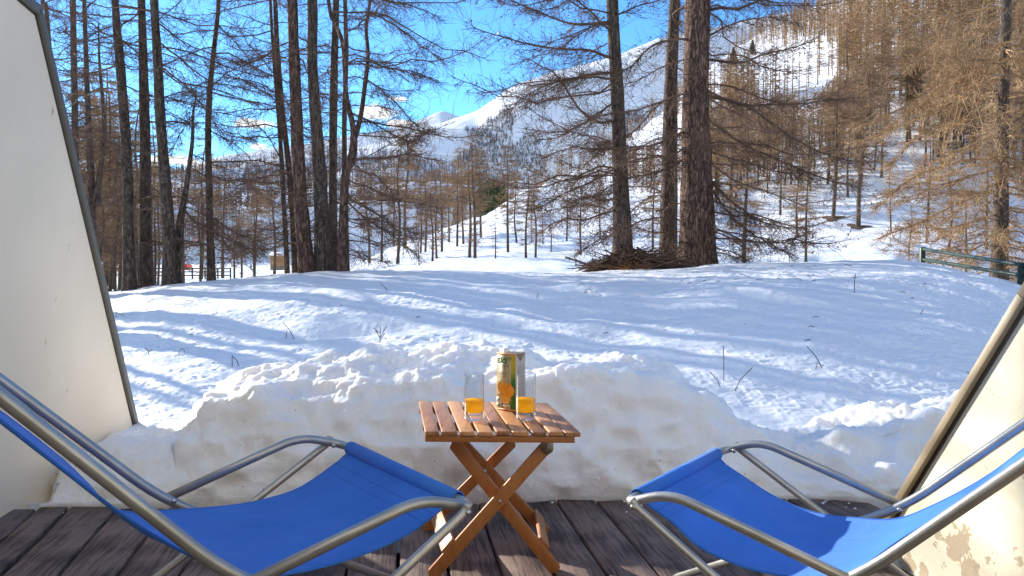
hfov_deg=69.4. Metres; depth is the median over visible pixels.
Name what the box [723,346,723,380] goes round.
dry stem
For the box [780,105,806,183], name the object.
larch tree
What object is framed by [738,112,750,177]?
larch tree
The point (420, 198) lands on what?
larch tree
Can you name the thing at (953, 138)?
larch tree
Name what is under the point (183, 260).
larch tree
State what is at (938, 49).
larch tree
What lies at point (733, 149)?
larch tree
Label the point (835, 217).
bare soil
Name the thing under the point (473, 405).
drinking glass
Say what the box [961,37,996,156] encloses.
larch tree
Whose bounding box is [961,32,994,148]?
larch tree
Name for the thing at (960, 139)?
larch tree
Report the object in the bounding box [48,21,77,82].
larch tree
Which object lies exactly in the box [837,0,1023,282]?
larch tree
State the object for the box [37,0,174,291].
larch tree
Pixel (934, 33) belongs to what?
larch tree
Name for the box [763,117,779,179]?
larch tree
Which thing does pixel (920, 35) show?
larch tree
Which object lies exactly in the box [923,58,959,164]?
larch tree
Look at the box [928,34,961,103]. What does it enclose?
larch tree
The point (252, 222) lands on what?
larch tree
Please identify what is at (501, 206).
larch tree
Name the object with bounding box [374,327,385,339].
dry stem
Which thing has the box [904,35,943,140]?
larch tree
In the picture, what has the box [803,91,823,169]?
larch tree
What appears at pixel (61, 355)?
partition wall
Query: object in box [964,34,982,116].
larch tree
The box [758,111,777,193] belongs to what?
larch tree
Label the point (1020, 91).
larch tree
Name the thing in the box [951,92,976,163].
larch tree
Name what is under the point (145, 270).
larch tree
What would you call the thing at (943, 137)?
larch tree
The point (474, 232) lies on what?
larch tree
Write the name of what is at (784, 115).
larch tree
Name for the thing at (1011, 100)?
larch tree
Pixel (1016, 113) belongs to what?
larch tree
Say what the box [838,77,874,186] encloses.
larch tree
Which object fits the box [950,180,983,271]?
larch tree
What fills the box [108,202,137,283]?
larch tree
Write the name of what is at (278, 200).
valley forest
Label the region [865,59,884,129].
larch tree
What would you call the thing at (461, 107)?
sky
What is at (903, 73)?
larch tree
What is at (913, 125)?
larch tree
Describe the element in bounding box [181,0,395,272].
larch tree
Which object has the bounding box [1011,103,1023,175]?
larch tree
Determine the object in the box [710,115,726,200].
larch tree
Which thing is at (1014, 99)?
larch tree
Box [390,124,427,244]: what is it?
larch tree
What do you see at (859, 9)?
hillside larch wood
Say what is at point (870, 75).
larch tree
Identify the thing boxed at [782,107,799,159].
larch tree
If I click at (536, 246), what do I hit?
larch tree
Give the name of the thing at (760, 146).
larch tree
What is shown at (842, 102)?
larch tree
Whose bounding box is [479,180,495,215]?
pine tree
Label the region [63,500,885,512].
snow crumbs
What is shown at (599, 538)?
deck
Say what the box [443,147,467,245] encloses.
larch tree
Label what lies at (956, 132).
larch tree
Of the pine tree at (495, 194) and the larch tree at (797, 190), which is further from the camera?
the pine tree at (495, 194)
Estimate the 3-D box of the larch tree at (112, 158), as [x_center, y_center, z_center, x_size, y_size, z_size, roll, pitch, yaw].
[-11.837,-2.589,21.860,2.094,6.277,2.136,3,2,31]
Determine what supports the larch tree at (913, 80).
on the hillside
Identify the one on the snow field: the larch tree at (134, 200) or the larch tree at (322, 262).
the larch tree at (322, 262)
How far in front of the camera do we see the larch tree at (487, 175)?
63.79 m
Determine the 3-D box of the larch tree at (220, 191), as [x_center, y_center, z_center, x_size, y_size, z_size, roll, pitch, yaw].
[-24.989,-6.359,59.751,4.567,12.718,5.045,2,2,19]
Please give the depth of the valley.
381.13 m
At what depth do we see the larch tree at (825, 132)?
89.47 m
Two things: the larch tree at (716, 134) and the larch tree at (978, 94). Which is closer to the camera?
the larch tree at (716, 134)
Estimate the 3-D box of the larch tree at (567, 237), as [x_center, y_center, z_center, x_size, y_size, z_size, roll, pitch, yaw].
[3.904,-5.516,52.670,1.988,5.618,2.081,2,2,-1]
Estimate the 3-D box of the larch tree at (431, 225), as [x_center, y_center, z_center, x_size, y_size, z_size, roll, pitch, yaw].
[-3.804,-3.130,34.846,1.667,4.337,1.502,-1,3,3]
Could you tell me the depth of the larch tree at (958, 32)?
121.50 m
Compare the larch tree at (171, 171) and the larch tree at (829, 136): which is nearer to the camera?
the larch tree at (171, 171)
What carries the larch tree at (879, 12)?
on the hillside
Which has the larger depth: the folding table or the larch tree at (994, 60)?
the larch tree at (994, 60)
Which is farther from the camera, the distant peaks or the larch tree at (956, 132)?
the distant peaks
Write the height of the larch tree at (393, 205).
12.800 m
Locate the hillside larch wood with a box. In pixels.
[511,0,1023,241]
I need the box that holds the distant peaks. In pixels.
[192,111,459,169]
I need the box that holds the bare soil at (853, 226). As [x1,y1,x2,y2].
[846,223,870,228]
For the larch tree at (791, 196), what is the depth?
51.83 m
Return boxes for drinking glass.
[464,373,483,420]
[516,372,535,420]
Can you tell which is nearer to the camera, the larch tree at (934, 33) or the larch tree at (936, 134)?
the larch tree at (936, 134)
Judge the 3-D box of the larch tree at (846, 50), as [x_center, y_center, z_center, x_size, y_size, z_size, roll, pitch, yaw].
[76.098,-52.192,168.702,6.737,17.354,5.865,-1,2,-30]
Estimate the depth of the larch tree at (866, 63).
120.65 m
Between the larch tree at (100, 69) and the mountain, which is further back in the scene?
the mountain
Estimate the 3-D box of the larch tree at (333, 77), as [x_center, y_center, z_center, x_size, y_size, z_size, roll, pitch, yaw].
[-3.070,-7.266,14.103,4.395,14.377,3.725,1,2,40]
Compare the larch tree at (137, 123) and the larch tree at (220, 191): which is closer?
the larch tree at (137, 123)
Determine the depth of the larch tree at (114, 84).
26.71 m
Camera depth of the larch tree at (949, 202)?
39.82 m
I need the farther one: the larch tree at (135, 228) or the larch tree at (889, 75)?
the larch tree at (889, 75)
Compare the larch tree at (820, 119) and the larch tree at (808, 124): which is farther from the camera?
the larch tree at (820, 119)
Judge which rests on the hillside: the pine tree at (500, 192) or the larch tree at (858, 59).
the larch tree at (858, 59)
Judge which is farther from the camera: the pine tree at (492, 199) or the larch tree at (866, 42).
the pine tree at (492, 199)
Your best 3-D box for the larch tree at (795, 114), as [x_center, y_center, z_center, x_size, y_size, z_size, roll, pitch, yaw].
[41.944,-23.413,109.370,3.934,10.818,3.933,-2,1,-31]
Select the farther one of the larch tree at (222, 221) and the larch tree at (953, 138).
the larch tree at (953, 138)
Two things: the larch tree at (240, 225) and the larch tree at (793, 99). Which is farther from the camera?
the larch tree at (793, 99)
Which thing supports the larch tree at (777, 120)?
on the hillside
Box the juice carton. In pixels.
[497,347,524,411]
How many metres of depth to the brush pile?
11.58 m
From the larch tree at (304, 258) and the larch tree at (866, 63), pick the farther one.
the larch tree at (866, 63)
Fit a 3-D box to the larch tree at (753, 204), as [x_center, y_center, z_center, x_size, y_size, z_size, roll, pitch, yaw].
[7.692,-3.020,23.789,2.508,6.516,2.123,1,3,-3]
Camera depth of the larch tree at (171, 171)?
60.00 m
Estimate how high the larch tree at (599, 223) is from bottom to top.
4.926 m
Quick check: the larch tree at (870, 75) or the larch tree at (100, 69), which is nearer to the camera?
the larch tree at (100, 69)
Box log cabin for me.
[270,252,283,269]
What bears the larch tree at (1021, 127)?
on the hillside
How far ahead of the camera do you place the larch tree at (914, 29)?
125.29 m
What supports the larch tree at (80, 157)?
on the valley
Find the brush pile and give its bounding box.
[565,241,705,271]
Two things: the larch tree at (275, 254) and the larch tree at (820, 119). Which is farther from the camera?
the larch tree at (820, 119)
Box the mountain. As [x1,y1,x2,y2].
[347,12,799,183]
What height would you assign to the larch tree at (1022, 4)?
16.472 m
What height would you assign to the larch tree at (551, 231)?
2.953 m
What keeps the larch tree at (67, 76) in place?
on the valley
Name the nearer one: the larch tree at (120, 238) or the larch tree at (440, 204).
the larch tree at (120, 238)
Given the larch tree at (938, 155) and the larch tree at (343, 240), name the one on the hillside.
the larch tree at (938, 155)
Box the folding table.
[419,401,580,575]
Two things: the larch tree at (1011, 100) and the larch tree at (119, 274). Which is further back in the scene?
the larch tree at (1011, 100)
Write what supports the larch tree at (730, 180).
on the hillside
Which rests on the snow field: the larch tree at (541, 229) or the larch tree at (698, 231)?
the larch tree at (698, 231)
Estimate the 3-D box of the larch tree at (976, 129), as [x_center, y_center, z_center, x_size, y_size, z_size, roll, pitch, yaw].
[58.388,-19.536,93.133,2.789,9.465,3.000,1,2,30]
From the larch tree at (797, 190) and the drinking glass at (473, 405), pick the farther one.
the larch tree at (797, 190)
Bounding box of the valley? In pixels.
[101,153,535,291]
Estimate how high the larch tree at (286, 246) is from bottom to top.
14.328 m
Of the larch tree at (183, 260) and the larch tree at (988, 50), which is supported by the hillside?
the larch tree at (988, 50)
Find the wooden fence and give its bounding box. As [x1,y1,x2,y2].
[157,268,230,278]
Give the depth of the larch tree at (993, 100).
97.61 m
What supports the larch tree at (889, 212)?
on the hillside
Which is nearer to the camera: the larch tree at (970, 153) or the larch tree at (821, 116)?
the larch tree at (821, 116)
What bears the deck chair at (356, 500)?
on the deck
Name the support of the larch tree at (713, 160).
on the hillside
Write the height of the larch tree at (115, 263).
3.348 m
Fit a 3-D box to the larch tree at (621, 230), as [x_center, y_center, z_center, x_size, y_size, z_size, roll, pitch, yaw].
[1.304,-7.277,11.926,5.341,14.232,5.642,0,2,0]
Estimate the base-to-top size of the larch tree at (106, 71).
12.554 m
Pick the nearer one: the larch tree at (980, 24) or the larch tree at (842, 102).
the larch tree at (842, 102)
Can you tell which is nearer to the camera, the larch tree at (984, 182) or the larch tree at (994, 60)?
the larch tree at (984, 182)
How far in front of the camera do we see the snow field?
6.67 m
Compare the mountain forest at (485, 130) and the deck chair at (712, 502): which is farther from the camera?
the mountain forest at (485, 130)
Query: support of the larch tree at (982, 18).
on the hillside
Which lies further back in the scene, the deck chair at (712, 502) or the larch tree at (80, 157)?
the larch tree at (80, 157)
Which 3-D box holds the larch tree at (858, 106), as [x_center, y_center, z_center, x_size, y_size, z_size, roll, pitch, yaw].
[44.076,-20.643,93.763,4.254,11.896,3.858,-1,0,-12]
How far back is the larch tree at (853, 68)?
124.81 m
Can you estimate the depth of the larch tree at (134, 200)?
24.00 m
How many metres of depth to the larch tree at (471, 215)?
31.84 m
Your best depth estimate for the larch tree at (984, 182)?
49.85 m
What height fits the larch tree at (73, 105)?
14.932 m
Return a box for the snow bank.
[28,339,958,511]
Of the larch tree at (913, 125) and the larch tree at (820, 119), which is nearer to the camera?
the larch tree at (820, 119)
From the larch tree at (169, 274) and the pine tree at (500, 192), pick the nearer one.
the larch tree at (169, 274)
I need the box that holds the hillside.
[350,0,1023,280]
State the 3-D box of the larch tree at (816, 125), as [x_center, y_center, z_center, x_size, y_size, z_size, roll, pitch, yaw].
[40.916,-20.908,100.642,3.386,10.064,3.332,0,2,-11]
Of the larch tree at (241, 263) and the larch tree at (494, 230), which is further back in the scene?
the larch tree at (241, 263)
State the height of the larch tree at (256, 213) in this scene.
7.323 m
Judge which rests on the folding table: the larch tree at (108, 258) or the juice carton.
the juice carton
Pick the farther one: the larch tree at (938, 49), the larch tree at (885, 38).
the larch tree at (885, 38)
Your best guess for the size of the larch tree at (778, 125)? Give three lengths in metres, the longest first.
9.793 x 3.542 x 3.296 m
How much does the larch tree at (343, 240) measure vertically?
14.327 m
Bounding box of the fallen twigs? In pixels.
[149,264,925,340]
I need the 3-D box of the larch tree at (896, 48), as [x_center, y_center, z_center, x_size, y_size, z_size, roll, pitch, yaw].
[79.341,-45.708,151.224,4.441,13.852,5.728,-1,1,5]
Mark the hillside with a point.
(513, 259)
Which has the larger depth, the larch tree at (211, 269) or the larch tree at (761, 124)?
the larch tree at (761, 124)
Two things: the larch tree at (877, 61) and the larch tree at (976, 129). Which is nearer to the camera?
the larch tree at (976, 129)
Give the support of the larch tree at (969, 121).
on the hillside
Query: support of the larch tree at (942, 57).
on the hillside
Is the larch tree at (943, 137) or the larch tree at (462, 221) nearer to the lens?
the larch tree at (462, 221)
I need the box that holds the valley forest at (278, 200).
[83,145,542,249]
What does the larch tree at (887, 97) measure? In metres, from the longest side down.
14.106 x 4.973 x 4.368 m
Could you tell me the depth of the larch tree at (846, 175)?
81.39 m
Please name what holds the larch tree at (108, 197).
on the snow field
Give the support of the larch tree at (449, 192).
on the hillside
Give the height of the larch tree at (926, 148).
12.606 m
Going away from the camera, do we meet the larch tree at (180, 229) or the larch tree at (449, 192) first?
the larch tree at (180, 229)
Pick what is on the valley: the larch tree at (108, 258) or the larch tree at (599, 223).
the larch tree at (108, 258)
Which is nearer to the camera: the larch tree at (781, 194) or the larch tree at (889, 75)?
the larch tree at (781, 194)
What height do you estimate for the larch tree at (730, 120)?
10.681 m
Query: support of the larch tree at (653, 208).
on the hillside
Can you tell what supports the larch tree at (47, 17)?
on the valley
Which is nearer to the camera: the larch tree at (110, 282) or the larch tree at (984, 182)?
the larch tree at (110, 282)
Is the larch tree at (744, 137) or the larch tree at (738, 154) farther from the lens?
the larch tree at (744, 137)
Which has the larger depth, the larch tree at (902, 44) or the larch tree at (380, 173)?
the larch tree at (902, 44)
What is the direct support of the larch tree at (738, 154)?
on the hillside
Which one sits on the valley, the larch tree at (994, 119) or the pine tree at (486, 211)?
the pine tree at (486, 211)
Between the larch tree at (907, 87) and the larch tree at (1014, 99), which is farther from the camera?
the larch tree at (907, 87)
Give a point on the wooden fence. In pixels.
(192, 275)
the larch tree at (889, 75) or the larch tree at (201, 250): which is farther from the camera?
the larch tree at (889, 75)
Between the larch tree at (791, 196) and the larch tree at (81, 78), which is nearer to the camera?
the larch tree at (81, 78)
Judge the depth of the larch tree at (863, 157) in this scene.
66.31 m
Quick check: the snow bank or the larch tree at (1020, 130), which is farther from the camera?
the larch tree at (1020, 130)
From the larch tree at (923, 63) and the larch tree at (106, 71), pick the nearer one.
the larch tree at (106, 71)
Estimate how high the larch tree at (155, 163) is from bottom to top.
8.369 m
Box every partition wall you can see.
[0,0,138,517]
[883,282,1023,575]
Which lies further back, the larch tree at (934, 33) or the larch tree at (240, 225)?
the larch tree at (934, 33)
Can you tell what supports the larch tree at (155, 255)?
on the valley
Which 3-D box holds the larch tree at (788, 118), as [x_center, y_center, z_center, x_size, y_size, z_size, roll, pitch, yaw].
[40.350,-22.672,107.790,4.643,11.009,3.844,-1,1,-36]
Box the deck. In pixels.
[0,499,913,575]
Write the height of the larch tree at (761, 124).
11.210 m
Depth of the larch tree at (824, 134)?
92.29 m
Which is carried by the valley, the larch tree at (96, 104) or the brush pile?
the larch tree at (96, 104)
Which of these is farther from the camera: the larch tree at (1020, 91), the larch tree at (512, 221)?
the larch tree at (1020, 91)
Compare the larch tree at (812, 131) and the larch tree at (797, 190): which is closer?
the larch tree at (797, 190)
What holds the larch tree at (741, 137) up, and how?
on the hillside
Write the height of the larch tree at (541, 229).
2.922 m
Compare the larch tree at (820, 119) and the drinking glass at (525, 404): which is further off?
the larch tree at (820, 119)
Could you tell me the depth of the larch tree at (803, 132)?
93.81 m
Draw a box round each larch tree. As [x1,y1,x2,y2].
[35,0,278,291]
[36,0,280,287]
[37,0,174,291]
[41,0,152,238]
[45,0,186,254]
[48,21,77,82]
[50,0,289,286]
[54,49,111,252]
[54,58,125,98]
[59,67,100,186]
[62,69,137,204]
[64,95,116,257]
[79,73,138,288]
[79,146,106,185]
[80,65,138,283]
[80,94,139,286]
[81,152,119,274]
[84,171,117,269]
[85,139,139,290]
[86,181,122,267]
[93,0,353,280]
[95,153,137,290]
[97,179,137,291]
[105,165,153,274]
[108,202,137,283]
[113,90,153,227]
[113,174,155,277]
[114,80,160,226]
[116,161,158,262]
[133,114,185,279]
[136,191,174,284]
[141,0,327,274]
[151,119,188,241]
[152,182,162,284]
[153,86,276,282]
[165,0,432,271]
[171,165,202,282]
[172,0,352,272]
[173,132,232,278]
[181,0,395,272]
[183,187,214,280]
[212,152,239,277]
[216,0,436,270]
[222,204,251,278]
[231,206,250,277]
[239,0,429,270]
[241,171,274,275]
[241,184,265,268]
[248,158,289,273]
[298,0,506,270]
[349,161,378,262]
[366,161,395,260]
[376,142,419,263]
[382,171,405,246]
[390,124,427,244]
[408,175,432,252]
[411,170,439,251]
[415,176,447,261]
[422,169,451,258]
[427,163,462,251]
[437,174,456,241]
[438,0,679,267]
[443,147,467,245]
[446,139,488,257]
[446,147,473,243]
[451,134,493,257]
[465,149,492,237]
[488,208,502,257]
[489,144,522,251]
[503,175,525,242]
[511,163,547,257]
[520,172,548,257]
[525,0,900,266]
[540,211,547,244]
[545,210,555,251]
[552,0,811,266]
[556,173,578,240]
[566,181,590,254]
[591,182,606,237]
[639,155,661,249]
[679,65,725,140]
[710,109,731,191]
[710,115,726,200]
[711,120,729,201]
[712,121,749,228]
[717,94,786,262]
[722,104,742,175]
[722,109,746,199]
[722,117,745,195]
[726,107,756,178]
[733,120,750,179]
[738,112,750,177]
[749,102,773,159]
[750,120,768,183]
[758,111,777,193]
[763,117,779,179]
[768,134,797,214]
[770,92,795,169]
[770,106,784,169]
[775,95,797,165]
[775,108,799,184]
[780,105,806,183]
[780,144,817,234]
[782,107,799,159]
[783,157,826,261]
[784,91,800,133]
[788,94,805,153]
[794,107,824,176]
[794,108,814,175]
[797,110,822,191]
[801,97,821,166]
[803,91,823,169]
[809,70,864,217]
[815,92,840,178]
[815,93,843,184]
[816,89,827,158]
[819,89,850,170]
[822,113,847,188]
[831,21,856,73]
[833,105,871,196]
[836,59,898,225]
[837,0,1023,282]
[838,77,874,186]
[838,81,853,146]
[841,76,877,171]
[845,58,867,85]
[846,61,864,78]
[846,67,868,134]
[847,78,868,155]
[854,18,877,63]
[859,58,880,102]
[860,59,880,103]
[860,98,878,164]
[864,94,886,168]
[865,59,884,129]
[866,64,906,177]
[869,44,900,126]
[871,9,895,62]
[873,22,898,73]
[873,52,898,124]
[877,163,899,230]
[878,52,901,114]
[890,37,927,141]
[891,31,904,84]
[891,37,918,121]
[893,28,915,86]
[894,45,931,142]
[898,26,929,118]
[898,197,920,258]
[901,35,930,126]
[902,25,928,69]
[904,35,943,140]
[912,35,935,94]
[913,135,946,242]
[914,79,936,177]
[915,71,936,127]
[916,30,939,124]
[918,42,964,156]
[920,25,969,148]
[923,21,946,102]
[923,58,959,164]
[926,107,948,160]
[927,22,959,87]
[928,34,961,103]
[931,70,956,161]
[932,21,957,68]
[932,137,970,246]
[934,70,976,159]
[939,28,982,152]
[942,21,973,53]
[950,68,972,148]
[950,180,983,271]
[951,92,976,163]
[954,24,972,117]
[957,37,983,110]
[958,74,990,161]
[960,84,978,143]
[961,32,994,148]
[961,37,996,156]
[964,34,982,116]
[964,98,985,166]
[968,5,993,47]
[968,136,994,249]
[970,11,989,50]
[974,28,999,124]
[975,33,997,110]
[981,54,1019,148]
[982,85,1018,152]
[992,79,1020,130]
[1009,79,1023,165]
[1010,51,1023,132]
[1010,62,1023,148]
[1011,0,1023,51]
[1011,1,1023,37]
[1011,83,1023,179]
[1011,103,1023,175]
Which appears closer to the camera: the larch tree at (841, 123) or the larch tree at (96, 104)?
the larch tree at (96, 104)
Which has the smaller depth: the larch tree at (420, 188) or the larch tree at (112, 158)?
the larch tree at (112, 158)
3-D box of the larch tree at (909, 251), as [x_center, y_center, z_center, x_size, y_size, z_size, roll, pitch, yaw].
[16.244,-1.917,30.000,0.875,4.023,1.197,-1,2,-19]
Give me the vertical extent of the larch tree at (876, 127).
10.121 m
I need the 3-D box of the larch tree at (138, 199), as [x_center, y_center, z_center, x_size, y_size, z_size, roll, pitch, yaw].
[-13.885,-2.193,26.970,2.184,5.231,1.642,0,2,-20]
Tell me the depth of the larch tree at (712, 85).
93.10 m
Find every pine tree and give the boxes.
[475,182,491,215]
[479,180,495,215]
[490,178,499,208]
[497,184,506,207]
[749,39,756,54]
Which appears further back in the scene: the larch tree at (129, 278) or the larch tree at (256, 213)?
the larch tree at (256, 213)
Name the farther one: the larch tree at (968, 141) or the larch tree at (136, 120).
the larch tree at (968, 141)
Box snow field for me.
[53,260,1021,484]
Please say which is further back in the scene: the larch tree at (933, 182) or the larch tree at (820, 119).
the larch tree at (820, 119)
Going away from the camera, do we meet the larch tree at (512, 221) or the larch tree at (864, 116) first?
the larch tree at (512, 221)
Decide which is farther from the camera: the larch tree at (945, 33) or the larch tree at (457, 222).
the larch tree at (945, 33)
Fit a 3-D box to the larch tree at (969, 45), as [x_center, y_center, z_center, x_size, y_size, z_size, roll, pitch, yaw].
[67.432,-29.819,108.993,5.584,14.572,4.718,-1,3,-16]
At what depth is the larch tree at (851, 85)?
110.58 m
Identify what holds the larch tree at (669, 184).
on the snow field
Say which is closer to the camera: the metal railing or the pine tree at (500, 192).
the metal railing
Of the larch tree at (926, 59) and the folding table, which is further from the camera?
the larch tree at (926, 59)
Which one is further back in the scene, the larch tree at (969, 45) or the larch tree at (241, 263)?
the larch tree at (969, 45)
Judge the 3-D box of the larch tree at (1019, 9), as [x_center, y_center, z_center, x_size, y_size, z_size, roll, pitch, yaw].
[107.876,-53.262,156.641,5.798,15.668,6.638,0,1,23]
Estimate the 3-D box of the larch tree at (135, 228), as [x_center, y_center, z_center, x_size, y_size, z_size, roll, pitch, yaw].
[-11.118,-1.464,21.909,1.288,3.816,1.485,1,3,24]
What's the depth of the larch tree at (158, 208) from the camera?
29.93 m
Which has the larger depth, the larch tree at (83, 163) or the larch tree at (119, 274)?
the larch tree at (83, 163)
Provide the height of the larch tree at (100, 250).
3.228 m
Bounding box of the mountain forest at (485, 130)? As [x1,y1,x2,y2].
[408,100,652,182]
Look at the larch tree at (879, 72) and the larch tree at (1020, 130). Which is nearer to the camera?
the larch tree at (1020, 130)
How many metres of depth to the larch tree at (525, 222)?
29.93 m
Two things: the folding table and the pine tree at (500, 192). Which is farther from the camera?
the pine tree at (500, 192)
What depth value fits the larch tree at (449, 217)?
63.74 m
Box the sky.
[38,0,816,169]
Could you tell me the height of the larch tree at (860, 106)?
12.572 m
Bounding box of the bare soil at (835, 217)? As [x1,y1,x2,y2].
[823,216,845,221]
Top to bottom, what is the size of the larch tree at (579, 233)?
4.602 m
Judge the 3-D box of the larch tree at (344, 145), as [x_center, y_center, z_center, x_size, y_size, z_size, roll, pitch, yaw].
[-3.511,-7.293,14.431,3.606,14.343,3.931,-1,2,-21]
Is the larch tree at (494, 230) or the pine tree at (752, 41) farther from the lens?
the pine tree at (752, 41)
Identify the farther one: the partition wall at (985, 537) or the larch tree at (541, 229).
the larch tree at (541, 229)
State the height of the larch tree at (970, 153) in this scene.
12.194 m
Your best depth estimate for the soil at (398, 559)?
3.17 m
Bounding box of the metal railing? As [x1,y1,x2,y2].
[918,247,1023,284]
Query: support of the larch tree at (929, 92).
on the hillside
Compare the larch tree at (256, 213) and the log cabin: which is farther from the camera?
the log cabin
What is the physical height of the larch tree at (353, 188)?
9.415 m
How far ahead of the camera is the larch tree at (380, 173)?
44.91 m
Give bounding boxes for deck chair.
[0,372,472,575]
[626,418,1023,575]
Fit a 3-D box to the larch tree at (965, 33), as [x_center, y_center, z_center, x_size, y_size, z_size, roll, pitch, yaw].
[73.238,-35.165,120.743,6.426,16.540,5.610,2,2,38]
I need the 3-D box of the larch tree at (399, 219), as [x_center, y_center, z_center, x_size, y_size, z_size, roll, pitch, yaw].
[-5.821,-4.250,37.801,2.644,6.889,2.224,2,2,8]
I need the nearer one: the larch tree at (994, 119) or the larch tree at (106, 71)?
the larch tree at (106, 71)

